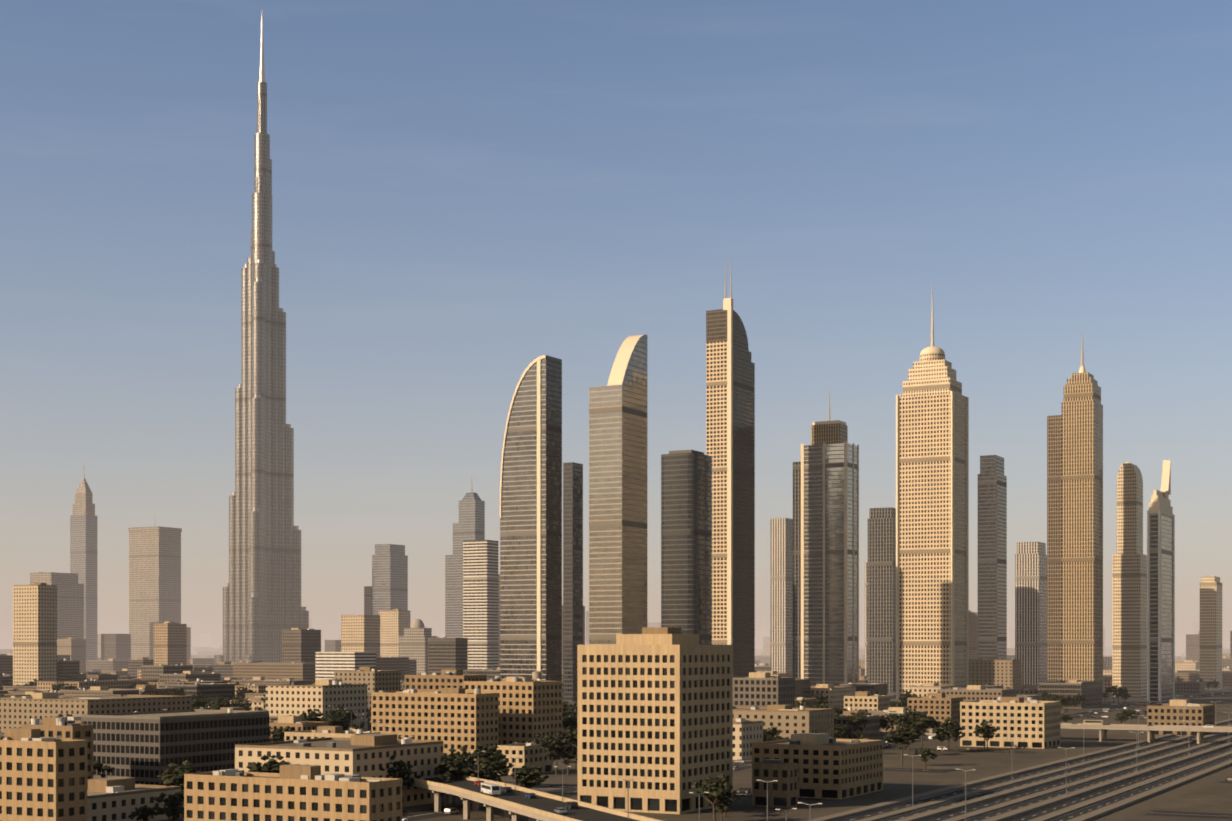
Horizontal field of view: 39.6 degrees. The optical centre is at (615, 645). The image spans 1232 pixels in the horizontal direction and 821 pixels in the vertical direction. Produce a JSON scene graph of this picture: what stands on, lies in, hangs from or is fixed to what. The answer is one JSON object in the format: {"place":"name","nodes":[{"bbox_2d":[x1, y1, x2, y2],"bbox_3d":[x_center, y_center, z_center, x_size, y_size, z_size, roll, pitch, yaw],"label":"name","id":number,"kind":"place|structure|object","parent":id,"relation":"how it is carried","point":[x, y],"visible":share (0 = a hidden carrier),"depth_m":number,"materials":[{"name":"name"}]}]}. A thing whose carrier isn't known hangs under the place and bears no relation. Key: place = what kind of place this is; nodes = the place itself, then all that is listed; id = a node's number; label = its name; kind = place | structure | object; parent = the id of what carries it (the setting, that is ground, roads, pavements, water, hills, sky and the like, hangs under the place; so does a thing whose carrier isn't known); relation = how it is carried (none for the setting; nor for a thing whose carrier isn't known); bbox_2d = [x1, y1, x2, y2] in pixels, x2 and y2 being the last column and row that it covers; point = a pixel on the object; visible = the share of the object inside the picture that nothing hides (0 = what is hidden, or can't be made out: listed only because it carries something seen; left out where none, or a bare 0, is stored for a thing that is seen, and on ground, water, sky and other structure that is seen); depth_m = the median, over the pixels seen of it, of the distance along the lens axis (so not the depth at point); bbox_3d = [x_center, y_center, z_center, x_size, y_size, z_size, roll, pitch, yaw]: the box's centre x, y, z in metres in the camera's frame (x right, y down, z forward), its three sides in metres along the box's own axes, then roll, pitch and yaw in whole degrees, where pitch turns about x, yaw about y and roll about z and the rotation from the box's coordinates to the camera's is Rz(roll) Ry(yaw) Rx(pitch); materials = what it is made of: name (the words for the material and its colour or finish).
{"place":"outdoors","nodes":[
{"label":"outdoors","id":0,"kind":"place"},
{"bbox_2d":[0,647,1231,820],"bbox_3d":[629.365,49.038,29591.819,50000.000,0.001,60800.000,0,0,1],"label":"ground","id":1,"kind":"structure","parent":0,"point":[1214,797],"depth_m":635.76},
{"bbox_2d":[30,572,44,584],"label":"tower","id":2,"kind":"structure","parent":1,"relation":"on","point":[33,577],"depth_m":2826.09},
{"bbox_2d":[0,729,86,820],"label":"building","id":3,"kind":"structure","parent":1,"relation":"on","point":[43,775],"depth_m":407.79,"materials":[{"name":"beige paint"}]},
{"bbox_2d":[21,718,92,786],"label":"building","id":4,"kind":"structure","parent":1,"relation":"on","point":[74,730],"depth_m":507.23,"materials":[{"name":"beige paint"}]},
{"bbox_2d":[32,572,83,638],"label":"tower","id":5,"kind":"structure","parent":1,"relation":"on","point":[70,606],"depth_m":2751.21,"materials":[{"name":"concrete"}]},
{"bbox_2d":[36,716,80,722],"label":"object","id":6,"kind":"object","parent":1,"relation":"on","point":[66,719],"visible":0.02,"depth_m":692.30,"materials":[{"name":"beige paint"}]},
{"bbox_2d":[70,468,96,659],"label":"tower","id":7,"kind":"structure","parent":1,"relation":"on","point":[83,541],"depth_m":3030.66,"materials":[{"name":"concrete"}]},
{"bbox_2d":[97,634,100,657],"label":"skyscraper","id":8,"kind":"structure","parent":1,"relation":"on","point":[98,645],"depth_m":3633.01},
{"bbox_2d":[128,526,181,658],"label":"tower","id":9,"kind":"structure","parent":1,"relation":"on","point":[154,575],"depth_m":2934.53,"materials":[{"name":"concrete"}]},
{"bbox_2d":[214,12,308,663],"bbox_3d":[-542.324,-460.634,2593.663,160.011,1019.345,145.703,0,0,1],"label":"skyscraper","id":10,"kind":"structure","parent":1,"relation":"on","point":[262,608],"depth_m":2611.71,"materials":[{"name":"glass"}]},
{"bbox_2d":[184,769,401,820],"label":"building","id":11,"kind":"structure","parent":1,"relation":"on","point":[297,795],"depth_m":390.88,"materials":[{"name":"beige paint"}]},
{"bbox_2d":[269,718,328,741],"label":"building","id":12,"kind":"structure","parent":1,"relation":"on","point":[296,725],"depth_m":768.12,"materials":[{"name":"beige paint"}]},
{"bbox_2d":[284,726,380,740],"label":"building","id":13,"kind":"structure","parent":1,"relation":"on","point":[313,732],"depth_m":683.73,"materials":[{"name":"beige paint"}]},
{"bbox_2d":[315,652,375,682],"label":"building","id":14,"kind":"structure","parent":1,"relation":"on","point":[327,664],"depth_m":1642.90,"materials":[{"name":"concrete"}]},
{"bbox_2d":[364,586,371,614],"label":"tower","id":15,"kind":"structure","parent":1,"relation":"on","point":[367,600],"depth_m":2660.21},
{"bbox_2d":[372,544,407,614],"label":"tower","id":16,"kind":"structure","parent":1,"relation":"on","point":[389,576],"depth_m":2618.49,"materials":[{"name":"concrete"}]},
{"bbox_2d":[399,619,436,674],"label":"dome building","id":17,"kind":"structure","parent":1,"relation":"on","point":[413,642],"depth_m":2213.74,"materials":[{"name":"concrete"}]},
{"bbox_2d":[371,687,498,760],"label":"building","id":18,"kind":"structure","parent":1,"relation":"on","point":[469,721],"depth_m":737.24,"materials":[{"name":"beige paint"}]},
{"bbox_2d":[405,669,486,691],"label":"building","id":19,"kind":"structure","parent":1,"relation":"on","point":[450,680],"depth_m":828.98,"materials":[{"name":"beige paint"}]},
{"bbox_2d":[445,477,484,637],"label":"tower","id":20,"kind":"structure","parent":1,"relation":"on","point":[470,525],"depth_m":2517.43,"materials":[{"name":"concrete"}]},
{"bbox_2d":[463,540,497,669],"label":"tower","id":21,"kind":"structure","parent":1,"relation":"on","point":[480,595],"depth_m":2010.63,"materials":[{"name":"concrete"}]},
{"bbox_2d":[498,574,499,666],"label":"tower","id":22,"kind":"structure","parent":1,"relation":"on","point":[498,620],"depth_m":2207.01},
{"bbox_2d":[464,675,561,753],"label":"building","id":23,"kind":"structure","parent":1,"relation":"on","point":[530,708],"depth_m":759.21,"materials":[{"name":"beige paint"}]},
{"bbox_2d":[497,742,552,774],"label":"building","id":24,"kind":"structure","parent":1,"relation":"on","point":[532,753],"depth_m":648.18,"materials":[{"name":"beige paint"}]},
{"bbox_2d":[512,773,540,787],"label":"tree","id":25,"kind":"object","parent":1,"relation":"on","point":[521,777],"visible":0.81,"depth_m":529.84,"materials":[{"name":"green plant"}]},
{"bbox_2d":[511,764,548,788],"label":"tree","id":26,"kind":"object","parent":1,"relation":"on","point":[533,772],"visible":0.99,"depth_m":528.91,"materials":[{"name":"green plant"}]},
{"bbox_2d":[500,355,561,680],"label":"tower","id":27,"kind":"structure","parent":1,"relation":"on","point":[531,554],"depth_m":1309.44,"materials":[{"name":"glass"}]},
{"bbox_2d":[332,706,796,820],"bbox_3d":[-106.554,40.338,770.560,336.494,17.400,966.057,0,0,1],"label":"viaduct","id":28,"kind":"object","parent":1,"relation":"on","point":[516,802],"visible":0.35,"depth_m":455.96,"materials":[{"name":"concrete"}]},
{"bbox_2d":[481,782,500,795],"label":"vehicle","id":29,"kind":"object","parent":28,"relation":"on","point":[489,788],"visible":0.99,"depth_m":466.93,"materials":[{"name":"white paint"}]},
{"bbox_2d":[563,462,582,700],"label":"tower","id":30,"kind":"structure","parent":1,"relation":"on","point":[572,555],"depth_m":1503.07,"materials":[{"name":"glass"}]},
{"bbox_2d":[0,687,1231,820],"bbox_3d":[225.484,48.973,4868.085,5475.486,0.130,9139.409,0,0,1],"label":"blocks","id":31,"kind":"structure","parent":1,"relation":"on","point":[570,778],"depth_m":686.06,"materials":[{"name":"concrete"}]},
{"bbox_2d":[93,758,113,777],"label":"tree","id":32,"kind":"object","parent":31,"relation":"on","point":[96,765],"visible":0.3,"depth_m":534.01,"materials":[{"name":"green plant"}]},
{"bbox_2d":[128,805,156,820],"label":"tree","id":33,"kind":"object","parent":31,"relation":"on","point":[140,812],"visible":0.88,"depth_m":435.20,"materials":[{"name":"green plant"}]},
{"bbox_2d":[147,791,183,820],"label":"tree","id":34,"kind":"object","parent":31,"relation":"on","point":[173,803],"visible":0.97,"depth_m":429.09,"materials":[{"name":"green plant"}]},
{"bbox_2d":[157,760,202,791],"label":"tree","id":35,"kind":"object","parent":31,"relation":"on","point":[169,777],"visible":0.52,"depth_m":491.52,"materials":[{"name":"green plant"}]},
{"bbox_2d":[190,695,207,708],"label":"tree","id":36,"kind":"object","parent":31,"relation":"on","point":[195,702],"visible":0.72,"depth_m":1069.45,"materials":[{"name":"green plant"}]},
{"bbox_2d":[212,699,233,709],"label":"tree","id":37,"kind":"object","parent":31,"relation":"on","point":[217,706],"visible":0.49,"depth_m":1029.39,"materials":[{"name":"green plant"}]},
{"bbox_2d":[231,687,247,697],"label":"tree","id":38,"kind":"object","parent":31,"relation":"on","point":[241,693],"visible":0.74,"depth_m":1313.73,"materials":[{"name":"green plant"}]},
{"bbox_2d":[231,698,250,707],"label":"tree","id":39,"kind":"object","parent":31,"relation":"on","point":[237,703],"visible":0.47,"depth_m":1053.43,"materials":[{"name":"green plant"}]},
{"bbox_2d":[246,755,292,773],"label":"tree","id":40,"kind":"object","parent":31,"relation":"on","point":[273,764],"visible":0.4,"depth_m":501.00,"materials":[{"name":"green plant"}]},
{"bbox_2d":[269,727,285,741],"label":"tree","id":41,"kind":"object","parent":31,"relation":"on","point":[276,732],"visible":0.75,"depth_m":760.61,"materials":[{"name":"green plant"}]},
{"bbox_2d":[300,709,324,721],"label":"tree","id":42,"kind":"object","parent":31,"relation":"on","point":[312,715],"visible":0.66,"depth_m":841.42,"materials":[{"name":"green plant"}]},
{"bbox_2d":[319,714,343,729],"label":"tree","id":43,"kind":"object","parent":31,"relation":"on","point":[331,721],"visible":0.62,"depth_m":833.35,"materials":[{"name":"green plant"}]},
{"bbox_2d":[328,711,352,728],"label":"tree","id":44,"kind":"object","parent":31,"relation":"on","point":[344,720],"visible":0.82,"depth_m":838.31,"materials":[{"name":"green plant"}]},
{"bbox_2d":[328,706,356,723],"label":"tree","id":45,"kind":"object","parent":31,"relation":"on","point":[339,711],"visible":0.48,"depth_m":865.68,"materials":[{"name":"green plant"}]},
{"bbox_2d":[380,755,406,777],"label":"tree","id":46,"kind":"object","parent":31,"relation":"on","point":[391,771],"visible":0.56,"depth_m":511.32,"materials":[{"name":"green plant"}]},
{"bbox_2d":[397,764,421,786],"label":"tree","id":47,"kind":"object","parent":31,"relation":"on","point":[404,777],"visible":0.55,"depth_m":515.03,"materials":[{"name":"green plant"}]},
{"bbox_2d":[434,755,473,804],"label":"tree","id":48,"kind":"object","parent":31,"relation":"on","point":[453,767],"visible":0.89,"depth_m":524.13,"materials":[{"name":"green plant"}]},
{"bbox_2d":[443,745,475,770],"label":"tree","id":49,"kind":"object","parent":31,"relation":"on","point":[464,754],"visible":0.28,"depth_m":554.50,"materials":[{"name":"green plant"}]},
{"bbox_2d":[465,743,504,768],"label":"tree","id":50,"kind":"object","parent":31,"relation":"on","point":[481,755],"visible":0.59,"depth_m":582.74,"materials":[{"name":"green plant"}]},
{"bbox_2d":[480,753,515,776],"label":"tree","id":51,"kind":"object","parent":31,"relation":"on","point":[498,764],"visible":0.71,"depth_m":555.79,"materials":[{"name":"green plant"}]},
{"bbox_2d":[532,733,550,744],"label":"tree","id":52,"kind":"object","parent":31,"relation":"on","point":[545,739],"visible":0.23,"depth_m":666.42,"materials":[{"name":"green plant"}]},
{"bbox_2d":[539,735,573,774],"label":"tree","id":53,"kind":"object","parent":31,"relation":"on","point":[557,745],"visible":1,"depth_m":642.72,"materials":[{"name":"green plant"}]},
{"bbox_2d":[554,749,576,774],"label":"tree","id":54,"kind":"object","parent":31,"relation":"on","point":[567,755],"visible":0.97,"depth_m":643.08,"materials":[{"name":"green plant"}]},
{"bbox_2d":[555,726,576,767],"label":"tree","id":55,"kind":"object","parent":31,"relation":"on","point":[571,736],"visible":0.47,"depth_m":679.84,"materials":[{"name":"green plant"}]},
{"bbox_2d":[562,713,576,743],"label":"tree","id":56,"kind":"object","parent":31,"relation":"on","point":[567,722],"visible":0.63,"depth_m":802.50,"materials":[{"name":"green plant"}]},
{"bbox_2d":[0,583,1231,820],"bbox_3d":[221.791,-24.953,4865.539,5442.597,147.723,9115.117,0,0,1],"label":"city building","id":57,"kind":"structure","parent":31,"relation":"on","point":[142,741],"depth_m":1065.03,"materials":[{"name":"grey paint"}]},
{"bbox_2d":[767,727,782,738],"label":"tree","id":58,"kind":"object","parent":31,"relation":"on","point":[775,731],"visible":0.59,"depth_m":783.73,"materials":[{"name":"green plant"}]},
{"bbox_2d":[810,693,828,706],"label":"tree","id":59,"kind":"object","parent":31,"relation":"on","point":[820,700],"visible":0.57,"depth_m":1097.87,"materials":[{"name":"green plant"}]},
{"bbox_2d":[834,724,851,738],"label":"tree","id":60,"kind":"object","parent":31,"relation":"on","point":[840,729],"visible":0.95,"depth_m":843.39,"materials":[{"name":"green plant"}]},
{"bbox_2d":[845,712,867,731],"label":"tree","id":61,"kind":"object","parent":31,"relation":"on","point":[855,720],"visible":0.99,"depth_m":867.51,"materials":[{"name":"green plant"}]},
{"bbox_2d":[881,713,896,732],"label":"tree","id":62,"kind":"object","parent":31,"relation":"on","point":[889,719],"visible":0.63,"depth_m":922.38,"materials":[{"name":"green plant"}]},
{"bbox_2d":[888,714,907,727],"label":"tree","id":63,"kind":"object","parent":31,"relation":"on","point":[899,721],"visible":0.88,"depth_m":912.41,"materials":[{"name":"green plant"}]},
{"bbox_2d":[898,691,917,700],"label":"tree","id":64,"kind":"object","parent":31,"relation":"on","point":[906,695],"visible":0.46,"depth_m":1196.54,"materials":[{"name":"green plant"}]},
{"bbox_2d":[1073,693,1086,711],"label":"tree","id":65,"kind":"object","parent":31,"relation":"on","point":[1078,698],"visible":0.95,"depth_m":1263.13,"materials":[{"name":"green plant"}]},
{"bbox_2d":[0,687,1231,820],"bbox_3d":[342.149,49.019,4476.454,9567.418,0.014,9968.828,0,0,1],"label":"streets","id":66,"kind":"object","parent":1,"relation":"on","point":[570,790],"visible":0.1,"depth_m":607.92,"materials":[{"name":"asphalt"}]},
{"bbox_2d":[430,773,453,808],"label":"tree","id":67,"kind":"object","parent":66,"relation":"on","point":[446,778],"visible":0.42,"depth_m":513.26,"materials":[{"name":"green plant"}]},
{"bbox_2d":[474,765,504,781],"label":"tree","id":68,"kind":"object","parent":66,"relation":"on","point":[484,773],"visible":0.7,"depth_m":530.24,"materials":[{"name":"green plant"}]},
{"bbox_2d":[914,747,936,770],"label":"tree","id":69,"kind":"object","parent":66,"relation":"on","point":[925,751],"visible":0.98,"depth_m":666.65,"materials":[{"name":"green plant"}]},
{"bbox_2d":[935,717,963,750],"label":"tree","id":70,"kind":"object","parent":66,"relation":"on","point":[956,726],"visible":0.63,"depth_m":793.82,"materials":[{"name":"green plant"}]},
{"bbox_2d":[589,334,646,644],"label":"tower","id":71,"kind":"structure","parent":1,"relation":"on","point":[618,504],"depth_m":1207.60,"materials":[{"name":"concrete"}]},
{"bbox_2d":[577,627,732,813],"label":"office block","id":72,"kind":"structure","parent":1,"relation":"on","point":[655,711],"depth_m":506.97,"materials":[{"name":"paint"}]},
{"bbox_2d":[661,450,711,644],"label":"tower","id":73,"kind":"structure","parent":1,"relation":"on","point":[686,541],"depth_m":1305.58,"materials":[{"name":"glass"}]},
{"bbox_2d":[691,774,734,820],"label":"tree","id":74,"kind":"object","parent":1,"relation":"on","point":[715,789],"visible":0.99,"depth_m":470.41,"materials":[{"name":"green plant"}]},
{"bbox_2d":[710,800,732,820],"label":"tree","id":75,"kind":"object","parent":1,"relation":"on","point":[722,805],"visible":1,"depth_m":472.56,"materials":[{"name":"green plant"}]},
{"bbox_2d":[706,260,754,676],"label":"tower","id":76,"kind":"structure","parent":1,"relation":"on","point":[730,407],"depth_m":1504.98,"materials":[{"name":"concrete"}]},
{"bbox_2d":[752,760,797,807],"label":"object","id":77,"kind":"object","parent":1,"relation":"on","point":[783,791],"visible":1,"depth_m":520.18,"materials":[{"name":"beige paint"}]},
{"bbox_2d":[770,518,792,672],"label":"tower","id":78,"kind":"structure","parent":1,"relation":"on","point":[781,595],"depth_m":1899.92,"materials":[{"name":"concrete"}]},
{"bbox_2d":[795,697,816,705],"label":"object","id":79,"kind":"object","parent":1,"relation":"on","point":[812,701],"visible":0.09,"depth_m":1033.13,"materials":[{"name":"beige paint"}]},
{"bbox_2d":[752,734,882,799],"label":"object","id":80,"kind":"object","parent":1,"relation":"on","point":[832,766],"visible":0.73,"depth_m":553.15,"materials":[{"name":"beige paint"}]},
{"bbox_2d":[793,391,858,685],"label":"tower","id":81,"kind":"structure","parent":1,"relation":"on","point":[826,560],"depth_m":1582.02,"materials":[{"name":"glass"}]},
{"bbox_2d":[865,562,867,675],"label":"tower","id":82,"kind":"structure","parent":1,"relation":"on","point":[866,618],"depth_m":2101.22,"materials":[{"name":"concrete"}]},
{"bbox_2d":[844,692,889,710],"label":"building","id":83,"kind":"structure","parent":1,"relation":"on","point":[870,701],"depth_m":1139.82,"materials":[{"name":"beige paint"}]},
{"bbox_2d":[868,507,895,691],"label":"tower","id":84,"kind":"structure","parent":1,"relation":"on","point":[881,595],"depth_m":1798.77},
{"bbox_2d":[883,727,918,765],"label":"tree","id":85,"kind":"object","parent":1,"relation":"on","point":[901,736],"visible":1,"depth_m":690.75,"materials":[{"name":"green plant"}]},
{"bbox_2d":[895,724,921,755],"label":"tree","id":86,"kind":"object","parent":1,"relation":"on","point":[917,730],"visible":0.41,"depth_m":759.87,"materials":[{"name":"green plant"}]},
{"bbox_2d":[907,711,938,746],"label":"tree","id":87,"kind":"object","parent":1,"relation":"on","point":[921,721],"visible":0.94,"depth_m":782.71,"materials":[{"name":"green plant"}]},
{"bbox_2d":[896,283,968,705],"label":"tower","id":88,"kind":"structure","parent":1,"relation":"on","point":[932,523],"depth_m":1370.81,"materials":[{"name":"concrete"}]},
{"bbox_2d":[907,693,962,725],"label":"building","id":89,"kind":"structure","parent":1,"relation":"on","point":[937,707],"depth_m":1024.63,"materials":[{"name":"beige paint"}]},
{"bbox_2d":[931,726,955,752],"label":"tree","id":90,"kind":"object","parent":1,"relation":"on","point":[942,735],"visible":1,"depth_m":779.76,"materials":[{"name":"green plant"}]},
{"bbox_2d":[973,721,996,749],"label":"tree","id":91,"kind":"object","parent":1,"relation":"on","point":[984,729],"visible":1,"depth_m":801.96,"materials":[{"name":"green plant"}]},
{"bbox_2d":[978,455,1006,659],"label":"tower","id":92,"kind":"structure","parent":1,"relation":"on","point":[992,561],"depth_m":1746.52,"materials":[{"name":"concrete"}]},
{"bbox_2d":[757,701,1231,820],"bbox_3d":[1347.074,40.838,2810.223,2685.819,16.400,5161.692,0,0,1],"label":"highway","id":93,"kind":"structure","parent":1,"relation":"on","point":[1121,780],"depth_m":584.25,"materials":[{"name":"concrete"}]},
{"bbox_2d":[956,698,1060,748],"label":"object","id":94,"kind":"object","parent":1,"relation":"on","point":[1031,722],"visible":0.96,"depth_m":823.36,"materials":[{"name":"beige paint"}]},
{"bbox_2d":[1015,542,1046,688],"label":"tower","id":95,"kind":"structure","parent":1,"relation":"on","point":[1031,605],"depth_m":1895.94,"materials":[{"name":"concrete"}]},
{"bbox_2d":[881,723,1231,743],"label":"overpass","id":96,"kind":"object","parent":1,"relation":"on","point":[1150,729],"visible":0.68,"depth_m":867.41,"materials":[{"name":"concrete"}]},
{"bbox_2d":[1083,720,1103,724],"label":"vehicle","id":97,"kind":"object","parent":96,"relation":"on","point":[1093,722],"visible":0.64,"depth_m":883.39,"materials":[{"name":"beige paint"}]},
{"bbox_2d":[1047,331,1102,697],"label":"tower","id":98,"kind":"structure","parent":1,"relation":"on","point":[1075,540],"depth_m":1574.90,"materials":[{"name":"beige concrete"}]},
{"bbox_2d":[1112,462,1146,696],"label":"tower","id":99,"kind":"structure","parent":1,"relation":"on","point":[1129,615],"depth_m":1645.40,"materials":[{"name":"concrete"}]},
{"bbox_2d":[1147,460,1174,701],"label":"tower","id":100,"kind":"structure","parent":1,"relation":"on","point":[1160,600],"depth_m":1495.55,"materials":[{"name":"glass"}]},
{"bbox_2d":[1137,700,1214,735],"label":"building","id":101,"kind":"structure","parent":1,"relation":"on","point":[1167,712],"depth_m":931.64,"materials":[{"name":"beige paint"}]},
{"bbox_2d":[1200,576,1221,689],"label":"tower","id":102,"kind":"structure","parent":1,"relation":"on","point":[1210,628],"depth_m":1889.77,"materials":[{"name":"concrete"}]},
{"bbox_2d":[0,0,1231,646],"label":"sky","id":103,"kind":"structure","parent":0,"point":[466,193],"materials":[{"name":"blue"}]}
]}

